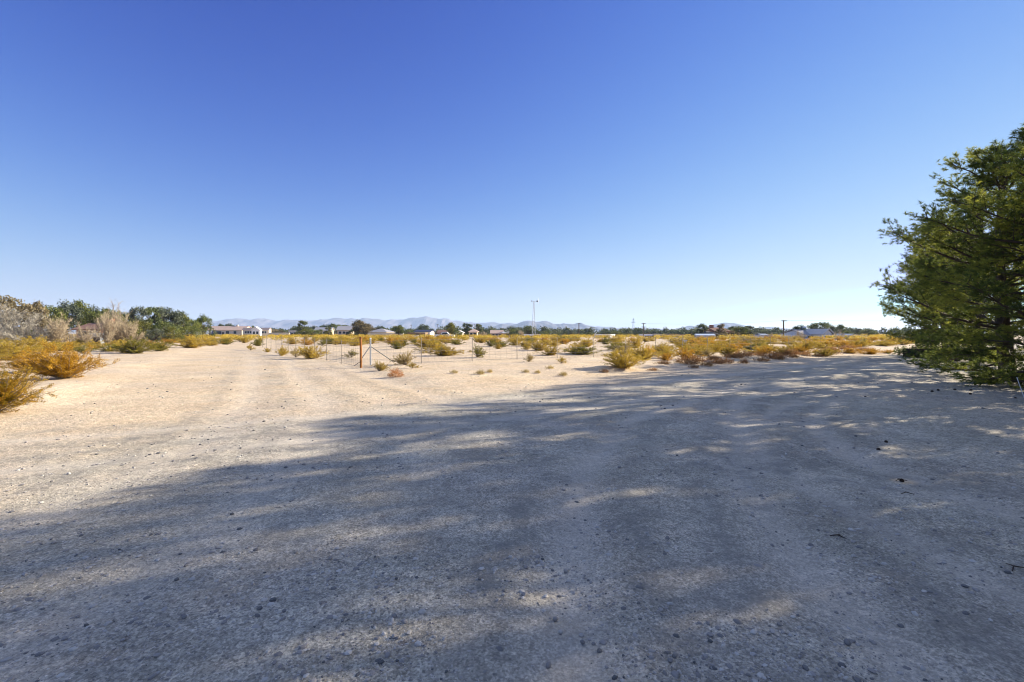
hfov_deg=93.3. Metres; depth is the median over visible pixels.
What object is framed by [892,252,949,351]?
pine tree
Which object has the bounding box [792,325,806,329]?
tree
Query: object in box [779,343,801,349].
creosote bush
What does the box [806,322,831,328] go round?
tree
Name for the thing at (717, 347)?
creosote bush
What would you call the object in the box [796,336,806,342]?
creosote bush
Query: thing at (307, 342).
creosote bush
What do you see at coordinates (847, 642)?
stone
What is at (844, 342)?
creosote bush
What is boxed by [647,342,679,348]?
creosote bush
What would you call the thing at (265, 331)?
annex
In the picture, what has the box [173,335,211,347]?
creosote bush
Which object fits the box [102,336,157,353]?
creosote bush
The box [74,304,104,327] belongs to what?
tree
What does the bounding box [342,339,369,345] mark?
creosote bush
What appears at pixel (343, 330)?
grey gabled house
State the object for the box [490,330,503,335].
pink house
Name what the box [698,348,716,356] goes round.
creosote bush
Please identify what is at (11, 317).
dead tree
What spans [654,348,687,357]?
creosote bush
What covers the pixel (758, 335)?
blue roofed shed
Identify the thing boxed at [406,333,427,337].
brown garage
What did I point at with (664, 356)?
creosote bush
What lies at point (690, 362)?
dry weed clump
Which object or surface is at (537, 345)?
creosote bush
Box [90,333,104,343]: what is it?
storage shed
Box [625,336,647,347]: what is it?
creosote bush
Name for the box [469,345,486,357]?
creosote bush
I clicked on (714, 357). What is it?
dry weed clump
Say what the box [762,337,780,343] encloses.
creosote bush
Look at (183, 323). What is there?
tree
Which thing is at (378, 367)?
creosote bush
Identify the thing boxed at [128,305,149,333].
tree
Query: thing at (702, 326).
tree
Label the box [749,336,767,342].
creosote bush
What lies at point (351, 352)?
creosote bush
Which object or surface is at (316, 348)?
wire fence
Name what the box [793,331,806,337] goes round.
dead tree
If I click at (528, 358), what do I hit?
creosote bush
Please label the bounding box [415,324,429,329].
tree
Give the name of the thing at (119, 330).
dead tree
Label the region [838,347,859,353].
creosote bush
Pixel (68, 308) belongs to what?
tree
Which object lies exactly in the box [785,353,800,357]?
dry weed clump
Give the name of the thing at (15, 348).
creosote bush
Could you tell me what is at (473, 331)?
beige house
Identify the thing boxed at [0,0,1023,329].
sky
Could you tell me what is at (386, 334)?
garden wall
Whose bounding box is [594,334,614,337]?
long white shed
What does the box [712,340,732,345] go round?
creosote bush
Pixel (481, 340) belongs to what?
creosote bush
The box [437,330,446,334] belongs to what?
red roofed house
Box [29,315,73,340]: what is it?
tree
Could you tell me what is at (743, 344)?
creosote bush
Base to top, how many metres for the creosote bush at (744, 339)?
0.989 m
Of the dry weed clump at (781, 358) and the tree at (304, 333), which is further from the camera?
the tree at (304, 333)
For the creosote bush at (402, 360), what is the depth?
21.59 m
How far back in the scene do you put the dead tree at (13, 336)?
55.90 m
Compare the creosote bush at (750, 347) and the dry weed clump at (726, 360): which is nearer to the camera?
the dry weed clump at (726, 360)
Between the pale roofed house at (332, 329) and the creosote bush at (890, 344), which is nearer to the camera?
the creosote bush at (890, 344)
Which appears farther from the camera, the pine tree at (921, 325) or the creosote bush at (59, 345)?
the creosote bush at (59, 345)
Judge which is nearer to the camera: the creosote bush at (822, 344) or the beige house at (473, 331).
the creosote bush at (822, 344)
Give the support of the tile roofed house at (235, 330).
on the desert ground
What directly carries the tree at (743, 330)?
on the desert ground
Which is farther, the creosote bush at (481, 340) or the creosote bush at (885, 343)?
the creosote bush at (481, 340)
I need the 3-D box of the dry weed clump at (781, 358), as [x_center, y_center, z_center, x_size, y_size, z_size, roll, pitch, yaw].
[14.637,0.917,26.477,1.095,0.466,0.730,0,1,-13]
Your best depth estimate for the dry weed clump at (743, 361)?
23.25 m
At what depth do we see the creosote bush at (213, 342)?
53.56 m
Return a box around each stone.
[496,646,502,651]
[546,661,550,667]
[733,618,742,624]
[844,638,850,645]
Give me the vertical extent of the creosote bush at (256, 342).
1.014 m
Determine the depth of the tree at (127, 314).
105.32 m
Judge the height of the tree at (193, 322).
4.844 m
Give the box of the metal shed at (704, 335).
[694,334,714,338]
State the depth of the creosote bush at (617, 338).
61.45 m
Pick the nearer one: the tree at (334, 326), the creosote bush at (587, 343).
the creosote bush at (587, 343)
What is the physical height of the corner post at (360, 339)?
1.662 m
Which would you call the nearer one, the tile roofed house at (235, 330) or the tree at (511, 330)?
the tree at (511, 330)
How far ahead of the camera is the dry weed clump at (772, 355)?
27.31 m
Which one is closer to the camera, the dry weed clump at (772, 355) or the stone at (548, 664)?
the stone at (548, 664)
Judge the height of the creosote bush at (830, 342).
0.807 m
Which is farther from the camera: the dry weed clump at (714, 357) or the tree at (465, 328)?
the tree at (465, 328)
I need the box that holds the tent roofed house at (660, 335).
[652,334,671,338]
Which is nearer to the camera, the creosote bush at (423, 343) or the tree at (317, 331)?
the creosote bush at (423, 343)
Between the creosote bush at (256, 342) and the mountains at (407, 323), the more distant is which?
the mountains at (407, 323)
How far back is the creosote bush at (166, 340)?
61.21 m
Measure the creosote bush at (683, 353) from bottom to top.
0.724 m
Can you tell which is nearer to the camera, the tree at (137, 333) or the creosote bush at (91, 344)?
the creosote bush at (91, 344)
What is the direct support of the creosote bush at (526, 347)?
on the desert ground
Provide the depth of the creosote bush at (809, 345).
36.93 m
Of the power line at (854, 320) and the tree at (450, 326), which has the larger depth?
the tree at (450, 326)
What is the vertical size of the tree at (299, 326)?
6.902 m
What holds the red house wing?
on the desert ground
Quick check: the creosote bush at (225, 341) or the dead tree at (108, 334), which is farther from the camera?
the creosote bush at (225, 341)
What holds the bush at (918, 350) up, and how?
on the desert ground
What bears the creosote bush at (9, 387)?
on the desert ground
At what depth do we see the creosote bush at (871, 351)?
33.66 m
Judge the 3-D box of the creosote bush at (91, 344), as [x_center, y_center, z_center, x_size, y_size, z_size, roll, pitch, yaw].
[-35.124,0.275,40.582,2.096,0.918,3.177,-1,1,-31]
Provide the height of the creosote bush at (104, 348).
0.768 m
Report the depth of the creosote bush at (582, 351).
31.46 m
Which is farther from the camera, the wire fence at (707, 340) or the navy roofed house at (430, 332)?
the navy roofed house at (430, 332)
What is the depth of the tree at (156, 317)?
95.29 m
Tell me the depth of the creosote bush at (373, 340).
60.83 m
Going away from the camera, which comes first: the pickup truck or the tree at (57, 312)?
the tree at (57, 312)
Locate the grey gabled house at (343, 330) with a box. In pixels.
[336,326,353,334]
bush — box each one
[0,337,62,360]
[0,347,79,372]
[0,349,11,358]
[0,365,56,412]
[5,340,119,378]
[11,335,62,347]
[37,342,80,350]
[57,341,81,350]
[63,344,98,353]
[69,338,86,343]
[81,339,106,348]
[92,343,117,351]
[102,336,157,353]
[107,340,135,352]
[146,339,175,350]
[159,339,177,342]
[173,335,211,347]
[201,337,223,345]
[216,337,235,344]
[239,337,252,342]
[250,338,265,345]
[274,345,289,355]
[283,338,300,343]
[290,347,302,356]
[295,345,332,358]
[298,339,313,344]
[330,337,343,344]
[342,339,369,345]
[342,350,358,356]
[362,335,381,343]
[371,359,390,370]
[382,336,408,343]
[388,338,403,345]
[389,349,414,364]
[390,341,404,348]
[406,362,422,367]
[409,339,437,346]
[412,338,444,352]
[425,344,463,355]
[449,339,465,344]
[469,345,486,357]
[475,336,489,342]
[485,339,494,345]
[490,340,511,346]
[505,337,521,345]
[517,340,533,345]
[521,344,530,349]
[524,339,554,350]
[524,353,534,361]
[534,345,562,354]
[548,341,561,346]
[556,338,569,343]
[556,356,567,362]
[561,343,584,352]
[564,345,601,354]
[572,338,598,346]
[599,336,611,343]
[600,341,630,349]
[600,346,650,368]
[611,336,625,341]
[611,344,635,352]
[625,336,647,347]
[626,344,666,359]
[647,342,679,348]
[652,344,675,354]
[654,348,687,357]
[660,352,672,360]
[670,336,686,344]
[670,345,713,353]
[670,347,701,358]
[675,341,693,348]
[685,343,709,349]
[687,341,709,346]
[688,346,719,355]
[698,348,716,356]
[700,341,723,351]
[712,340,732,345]
[716,345,740,355]
[722,343,742,351]
[732,340,752,348]
[736,336,755,342]
[738,346,773,353]
[743,343,760,349]
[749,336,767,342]
[752,345,776,355]
[753,343,776,349]
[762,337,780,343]
[774,339,799,343]
[774,346,793,352]
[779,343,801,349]
[780,340,829,349]
[791,346,812,353]
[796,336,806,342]
[806,340,843,348]
[809,336,821,340]
[809,346,841,355]
[819,339,850,345]
[832,339,862,348]
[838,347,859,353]
[847,339,881,346]
[855,348,884,353]
[865,335,880,340]
[870,341,893,345]
[875,340,899,345]
[894,337,911,344]
[903,348,928,356]
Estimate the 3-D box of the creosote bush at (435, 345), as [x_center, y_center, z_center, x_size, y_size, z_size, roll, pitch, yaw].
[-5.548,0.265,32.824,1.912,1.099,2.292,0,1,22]
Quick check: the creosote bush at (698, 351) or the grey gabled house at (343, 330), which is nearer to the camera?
the creosote bush at (698, 351)
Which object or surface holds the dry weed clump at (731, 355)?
on the desert ground
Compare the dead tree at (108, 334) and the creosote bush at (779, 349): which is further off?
the dead tree at (108, 334)
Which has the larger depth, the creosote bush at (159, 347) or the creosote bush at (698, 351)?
the creosote bush at (159, 347)
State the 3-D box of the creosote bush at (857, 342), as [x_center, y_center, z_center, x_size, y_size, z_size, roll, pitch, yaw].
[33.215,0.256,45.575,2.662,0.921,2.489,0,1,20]
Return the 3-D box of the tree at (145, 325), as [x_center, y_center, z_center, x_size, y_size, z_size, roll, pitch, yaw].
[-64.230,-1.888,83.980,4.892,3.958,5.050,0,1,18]
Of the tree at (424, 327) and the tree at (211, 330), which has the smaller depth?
the tree at (211, 330)
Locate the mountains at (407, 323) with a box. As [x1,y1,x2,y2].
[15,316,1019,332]
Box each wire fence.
[262,335,358,365]
[371,335,861,365]
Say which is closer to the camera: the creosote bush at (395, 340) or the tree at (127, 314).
the creosote bush at (395, 340)
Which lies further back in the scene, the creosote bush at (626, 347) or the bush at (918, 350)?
the creosote bush at (626, 347)
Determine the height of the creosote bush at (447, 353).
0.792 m
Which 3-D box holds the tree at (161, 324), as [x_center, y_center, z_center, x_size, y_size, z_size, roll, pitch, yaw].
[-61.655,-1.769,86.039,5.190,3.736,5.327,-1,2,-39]
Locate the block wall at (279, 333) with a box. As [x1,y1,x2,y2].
[269,333,289,334]
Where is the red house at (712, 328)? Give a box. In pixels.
[700,325,730,338]
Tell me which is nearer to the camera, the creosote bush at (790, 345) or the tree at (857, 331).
the creosote bush at (790, 345)
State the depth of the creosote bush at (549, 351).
30.19 m
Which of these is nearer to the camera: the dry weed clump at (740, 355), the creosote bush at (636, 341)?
the dry weed clump at (740, 355)
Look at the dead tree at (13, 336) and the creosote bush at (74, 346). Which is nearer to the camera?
the creosote bush at (74, 346)
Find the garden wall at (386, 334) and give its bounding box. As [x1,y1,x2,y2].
[367,333,403,336]
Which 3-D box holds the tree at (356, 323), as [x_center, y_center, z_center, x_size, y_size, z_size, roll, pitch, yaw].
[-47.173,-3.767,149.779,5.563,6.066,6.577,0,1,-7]
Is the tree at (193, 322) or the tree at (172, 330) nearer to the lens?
the tree at (172, 330)
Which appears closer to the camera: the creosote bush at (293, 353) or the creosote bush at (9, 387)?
the creosote bush at (9, 387)
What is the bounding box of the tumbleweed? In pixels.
[387,368,403,376]
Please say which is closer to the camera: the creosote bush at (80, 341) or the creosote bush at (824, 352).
the creosote bush at (824, 352)
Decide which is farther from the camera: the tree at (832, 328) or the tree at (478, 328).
the tree at (478, 328)
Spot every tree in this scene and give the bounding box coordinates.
[0,295,34,328]
[0,297,53,340]
[0,313,51,343]
[20,300,49,336]
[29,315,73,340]
[37,310,74,342]
[43,305,67,326]
[49,299,85,338]
[66,299,92,326]
[68,321,94,342]
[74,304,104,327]
[79,310,110,325]
[87,299,138,342]
[91,307,119,343]
[94,307,124,320]
[113,317,142,338]
[115,315,145,340]
[118,312,138,322]
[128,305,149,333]
[132,319,156,340]
[141,306,163,334]
[144,327,166,341]
[147,321,181,337]
[151,306,172,329]
[160,307,184,331]
[162,327,186,339]
[172,310,189,333]
[175,325,203,337]
[184,319,201,331]
[195,313,213,338]
[203,326,216,336]
[271,329,286,332]
[294,329,312,336]
[297,321,308,334]
[302,329,321,336]
[315,329,325,334]
[324,327,332,336]
[326,323,340,333]
[347,329,358,336]
[351,319,365,333]
[357,323,372,334]
[391,325,406,334]
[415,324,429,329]
[446,322,457,334]
[447,329,463,336]
[461,323,467,334]
[475,323,483,334]
[504,329,516,336]
[522,325,536,333]
[693,323,708,336]
[715,323,728,335]
[728,325,750,334]
[729,330,741,337]
[744,325,755,336]
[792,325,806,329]
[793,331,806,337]
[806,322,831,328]
[824,325,838,332]
[835,324,847,332]
[851,328,862,334]
[858,329,878,337]
[869,137,1023,386]
[877,225,986,356]
[885,201,1022,363]
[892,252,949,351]
[903,123,1023,388]
[904,176,1023,365]
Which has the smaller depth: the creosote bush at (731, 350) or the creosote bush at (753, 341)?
the creosote bush at (731, 350)
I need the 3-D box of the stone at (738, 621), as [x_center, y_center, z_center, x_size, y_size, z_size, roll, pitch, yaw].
[1.241,1.548,2.656,0.047,0.032,0.059,-1,1,-35]
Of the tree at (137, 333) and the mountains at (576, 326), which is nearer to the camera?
the tree at (137, 333)
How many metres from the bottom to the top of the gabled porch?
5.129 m
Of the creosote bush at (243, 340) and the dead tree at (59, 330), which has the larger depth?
the creosote bush at (243, 340)
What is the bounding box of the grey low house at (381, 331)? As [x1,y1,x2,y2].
[368,329,394,332]
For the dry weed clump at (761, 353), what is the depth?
27.24 m
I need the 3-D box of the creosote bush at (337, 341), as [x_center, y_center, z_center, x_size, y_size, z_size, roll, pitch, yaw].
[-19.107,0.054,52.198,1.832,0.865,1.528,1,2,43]
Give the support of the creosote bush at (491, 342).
on the desert ground
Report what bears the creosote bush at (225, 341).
on the desert ground
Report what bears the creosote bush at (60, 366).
on the desert ground
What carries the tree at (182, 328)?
on the desert ground
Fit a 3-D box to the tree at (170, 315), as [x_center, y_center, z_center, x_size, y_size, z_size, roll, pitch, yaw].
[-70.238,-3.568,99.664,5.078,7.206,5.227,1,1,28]
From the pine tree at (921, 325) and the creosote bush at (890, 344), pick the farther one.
the creosote bush at (890, 344)
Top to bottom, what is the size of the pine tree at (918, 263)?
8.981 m
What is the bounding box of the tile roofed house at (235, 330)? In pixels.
[212,325,251,335]
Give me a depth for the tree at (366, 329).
147.64 m
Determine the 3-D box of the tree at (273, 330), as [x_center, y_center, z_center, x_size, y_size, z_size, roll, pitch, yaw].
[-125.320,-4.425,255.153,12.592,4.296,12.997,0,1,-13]
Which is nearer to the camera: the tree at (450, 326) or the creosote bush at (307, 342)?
the creosote bush at (307, 342)
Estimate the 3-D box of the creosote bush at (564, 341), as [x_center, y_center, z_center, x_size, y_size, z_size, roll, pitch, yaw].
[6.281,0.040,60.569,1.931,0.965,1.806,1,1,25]
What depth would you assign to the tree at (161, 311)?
97.38 m
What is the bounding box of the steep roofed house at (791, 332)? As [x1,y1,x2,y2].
[778,326,812,339]
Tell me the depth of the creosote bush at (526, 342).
46.97 m
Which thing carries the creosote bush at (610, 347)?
on the desert ground
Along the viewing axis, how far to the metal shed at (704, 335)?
105.38 m
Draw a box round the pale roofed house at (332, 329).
[315,327,334,333]
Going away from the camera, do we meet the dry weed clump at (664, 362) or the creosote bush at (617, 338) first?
the dry weed clump at (664, 362)
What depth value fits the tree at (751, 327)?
129.16 m
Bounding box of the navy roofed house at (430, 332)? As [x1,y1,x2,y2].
[414,330,434,334]
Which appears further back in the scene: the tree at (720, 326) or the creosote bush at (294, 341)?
the tree at (720, 326)
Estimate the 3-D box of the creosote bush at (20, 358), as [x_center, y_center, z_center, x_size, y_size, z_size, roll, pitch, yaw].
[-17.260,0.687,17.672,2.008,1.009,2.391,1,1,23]
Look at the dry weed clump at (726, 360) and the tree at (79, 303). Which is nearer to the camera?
the dry weed clump at (726, 360)
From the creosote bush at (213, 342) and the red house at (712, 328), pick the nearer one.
the creosote bush at (213, 342)
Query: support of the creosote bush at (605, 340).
on the desert ground
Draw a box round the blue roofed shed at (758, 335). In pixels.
[753,334,768,337]
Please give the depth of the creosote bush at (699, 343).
41.07 m
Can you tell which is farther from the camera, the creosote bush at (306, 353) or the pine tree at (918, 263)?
the creosote bush at (306, 353)
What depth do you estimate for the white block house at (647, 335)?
127.97 m
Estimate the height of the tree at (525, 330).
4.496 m
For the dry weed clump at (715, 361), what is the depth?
23.45 m
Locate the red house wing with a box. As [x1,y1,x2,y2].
[698,331,717,335]
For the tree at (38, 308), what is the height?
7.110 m
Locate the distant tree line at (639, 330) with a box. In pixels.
[271,326,920,334]
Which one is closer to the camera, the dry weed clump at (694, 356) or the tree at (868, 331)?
the dry weed clump at (694, 356)
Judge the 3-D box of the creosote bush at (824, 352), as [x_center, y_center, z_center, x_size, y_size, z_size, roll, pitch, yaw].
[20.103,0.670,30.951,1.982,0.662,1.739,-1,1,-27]
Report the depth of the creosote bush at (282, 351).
31.69 m
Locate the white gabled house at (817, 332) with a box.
[805,329,833,337]
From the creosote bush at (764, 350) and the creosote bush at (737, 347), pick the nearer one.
the creosote bush at (764, 350)
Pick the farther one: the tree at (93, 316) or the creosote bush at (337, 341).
the tree at (93, 316)
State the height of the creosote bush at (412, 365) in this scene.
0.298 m
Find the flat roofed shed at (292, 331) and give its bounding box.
[288,330,301,334]
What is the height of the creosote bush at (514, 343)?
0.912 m
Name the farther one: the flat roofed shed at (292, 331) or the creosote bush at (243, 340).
the flat roofed shed at (292, 331)
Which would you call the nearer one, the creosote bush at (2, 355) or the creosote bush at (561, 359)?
the creosote bush at (2, 355)
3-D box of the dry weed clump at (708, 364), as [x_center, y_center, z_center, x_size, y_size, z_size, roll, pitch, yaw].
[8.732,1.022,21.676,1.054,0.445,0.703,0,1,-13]
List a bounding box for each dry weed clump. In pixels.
[652,359,670,363]
[677,353,713,361]
[679,358,702,364]
[698,361,714,366]
[707,354,719,359]
[708,357,722,363]
[717,355,734,363]
[723,351,738,357]
[733,351,750,358]
[734,350,762,356]
[736,358,749,363]
[753,356,770,361]
[754,352,768,356]
[763,350,783,358]
[773,356,786,359]
[780,349,793,355]
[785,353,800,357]
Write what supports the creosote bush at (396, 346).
on the desert ground
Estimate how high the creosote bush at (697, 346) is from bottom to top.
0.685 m
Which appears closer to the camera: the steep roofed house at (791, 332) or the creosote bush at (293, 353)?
the creosote bush at (293, 353)
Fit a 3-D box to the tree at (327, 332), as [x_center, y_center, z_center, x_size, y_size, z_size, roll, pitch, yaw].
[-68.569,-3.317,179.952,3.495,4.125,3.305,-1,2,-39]
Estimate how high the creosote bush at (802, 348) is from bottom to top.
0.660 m
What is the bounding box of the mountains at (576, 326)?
[493,321,790,332]
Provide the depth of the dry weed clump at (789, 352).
29.23 m
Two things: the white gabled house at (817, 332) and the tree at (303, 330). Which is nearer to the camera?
the white gabled house at (817, 332)
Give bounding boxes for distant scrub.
[65,333,891,340]
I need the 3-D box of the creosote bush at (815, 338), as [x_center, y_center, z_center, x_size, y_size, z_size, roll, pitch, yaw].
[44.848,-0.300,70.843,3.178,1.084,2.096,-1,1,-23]
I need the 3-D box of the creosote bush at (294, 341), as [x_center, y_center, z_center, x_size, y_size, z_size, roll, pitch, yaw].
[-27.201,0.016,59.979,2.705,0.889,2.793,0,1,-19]
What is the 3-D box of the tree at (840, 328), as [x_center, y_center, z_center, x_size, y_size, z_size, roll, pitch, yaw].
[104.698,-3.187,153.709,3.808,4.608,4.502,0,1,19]
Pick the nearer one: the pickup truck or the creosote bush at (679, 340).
the creosote bush at (679, 340)
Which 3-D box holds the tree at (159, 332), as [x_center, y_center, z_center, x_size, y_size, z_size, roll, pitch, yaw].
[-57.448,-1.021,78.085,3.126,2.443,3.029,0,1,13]
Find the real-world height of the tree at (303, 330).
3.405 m
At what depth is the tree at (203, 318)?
109.87 m
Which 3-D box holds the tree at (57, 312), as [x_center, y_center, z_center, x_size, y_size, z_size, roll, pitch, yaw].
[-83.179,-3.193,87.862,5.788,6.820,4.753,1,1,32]
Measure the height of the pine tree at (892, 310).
8.701 m
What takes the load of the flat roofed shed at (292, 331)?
on the desert ground
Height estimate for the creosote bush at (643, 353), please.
0.884 m
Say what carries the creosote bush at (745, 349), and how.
on the desert ground
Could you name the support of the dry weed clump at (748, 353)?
on the desert ground
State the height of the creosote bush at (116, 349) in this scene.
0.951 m
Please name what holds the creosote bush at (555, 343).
on the desert ground
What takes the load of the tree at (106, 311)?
on the desert ground
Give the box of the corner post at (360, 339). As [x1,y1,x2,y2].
[359,337,361,367]
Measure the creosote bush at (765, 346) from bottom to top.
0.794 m
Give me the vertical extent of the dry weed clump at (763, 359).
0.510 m
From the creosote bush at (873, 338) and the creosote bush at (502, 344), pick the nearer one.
the creosote bush at (502, 344)
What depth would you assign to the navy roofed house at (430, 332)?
164.98 m
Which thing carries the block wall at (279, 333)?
on the desert ground
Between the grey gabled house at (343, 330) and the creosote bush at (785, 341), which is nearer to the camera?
the creosote bush at (785, 341)
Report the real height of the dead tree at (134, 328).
3.890 m
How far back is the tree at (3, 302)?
78.18 m
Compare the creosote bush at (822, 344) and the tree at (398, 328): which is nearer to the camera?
the creosote bush at (822, 344)
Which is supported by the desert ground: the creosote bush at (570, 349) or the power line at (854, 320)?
the creosote bush at (570, 349)
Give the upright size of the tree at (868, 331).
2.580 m
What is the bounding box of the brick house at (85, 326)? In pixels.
[72,319,114,341]
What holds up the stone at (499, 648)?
on the desert ground
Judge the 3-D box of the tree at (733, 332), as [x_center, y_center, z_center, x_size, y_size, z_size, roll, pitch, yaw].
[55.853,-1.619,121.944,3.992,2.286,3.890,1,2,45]
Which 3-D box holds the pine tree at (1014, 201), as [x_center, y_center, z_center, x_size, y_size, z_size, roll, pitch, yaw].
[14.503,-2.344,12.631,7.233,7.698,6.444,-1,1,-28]
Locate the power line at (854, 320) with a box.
[821,320,888,320]
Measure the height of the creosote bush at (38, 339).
1.265 m
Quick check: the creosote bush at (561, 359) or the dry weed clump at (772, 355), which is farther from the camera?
the dry weed clump at (772, 355)
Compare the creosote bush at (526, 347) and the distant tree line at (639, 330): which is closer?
the creosote bush at (526, 347)
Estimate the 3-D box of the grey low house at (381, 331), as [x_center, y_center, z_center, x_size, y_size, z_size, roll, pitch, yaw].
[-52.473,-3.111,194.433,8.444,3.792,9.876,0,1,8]
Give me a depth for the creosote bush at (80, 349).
31.08 m
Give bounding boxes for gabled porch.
[251,327,261,336]
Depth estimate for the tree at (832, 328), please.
151.40 m
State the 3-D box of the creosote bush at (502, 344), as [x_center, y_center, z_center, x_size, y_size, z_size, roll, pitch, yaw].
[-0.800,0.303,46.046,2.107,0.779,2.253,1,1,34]
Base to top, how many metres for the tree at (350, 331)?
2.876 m
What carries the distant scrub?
on the desert ground
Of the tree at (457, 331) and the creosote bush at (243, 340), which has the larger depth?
the tree at (457, 331)
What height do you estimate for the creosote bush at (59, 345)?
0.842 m
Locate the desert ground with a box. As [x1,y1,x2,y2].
[0,333,1023,681]
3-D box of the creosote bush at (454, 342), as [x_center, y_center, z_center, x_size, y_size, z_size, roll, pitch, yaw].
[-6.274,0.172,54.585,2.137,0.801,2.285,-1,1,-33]
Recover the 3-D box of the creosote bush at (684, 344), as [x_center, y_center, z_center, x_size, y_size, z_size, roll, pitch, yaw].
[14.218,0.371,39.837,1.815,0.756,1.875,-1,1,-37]
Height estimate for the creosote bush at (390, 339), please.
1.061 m
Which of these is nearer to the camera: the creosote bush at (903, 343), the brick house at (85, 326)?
the creosote bush at (903, 343)
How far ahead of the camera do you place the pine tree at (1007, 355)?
16.24 m
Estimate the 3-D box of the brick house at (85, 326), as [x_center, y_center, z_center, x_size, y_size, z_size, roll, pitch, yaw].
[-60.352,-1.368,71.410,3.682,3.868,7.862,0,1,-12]
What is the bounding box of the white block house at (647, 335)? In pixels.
[639,334,651,338]
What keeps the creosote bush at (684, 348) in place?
on the desert ground
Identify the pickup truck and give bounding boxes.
[434,332,453,337]
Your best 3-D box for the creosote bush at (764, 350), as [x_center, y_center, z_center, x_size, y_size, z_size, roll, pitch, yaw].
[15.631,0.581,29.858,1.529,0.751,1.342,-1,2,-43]
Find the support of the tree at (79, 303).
on the desert ground
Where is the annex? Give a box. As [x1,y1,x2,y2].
[242,328,271,336]
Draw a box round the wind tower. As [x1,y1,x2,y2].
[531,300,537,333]
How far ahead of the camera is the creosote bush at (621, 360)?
19.68 m
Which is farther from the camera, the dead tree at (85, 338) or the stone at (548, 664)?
the dead tree at (85, 338)
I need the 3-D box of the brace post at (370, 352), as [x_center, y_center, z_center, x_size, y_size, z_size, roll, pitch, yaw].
[-6.513,0.577,22.693,0.571,1.460,3.174,0,1,10]
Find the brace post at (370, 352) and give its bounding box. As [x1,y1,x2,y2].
[354,338,392,365]
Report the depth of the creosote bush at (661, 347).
30.71 m
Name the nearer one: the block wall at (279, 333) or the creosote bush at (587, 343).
the creosote bush at (587, 343)
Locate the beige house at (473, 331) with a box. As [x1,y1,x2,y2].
[468,329,478,336]
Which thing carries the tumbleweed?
on the desert ground
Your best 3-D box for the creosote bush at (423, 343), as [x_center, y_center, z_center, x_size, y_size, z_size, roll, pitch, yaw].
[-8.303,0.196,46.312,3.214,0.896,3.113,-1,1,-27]

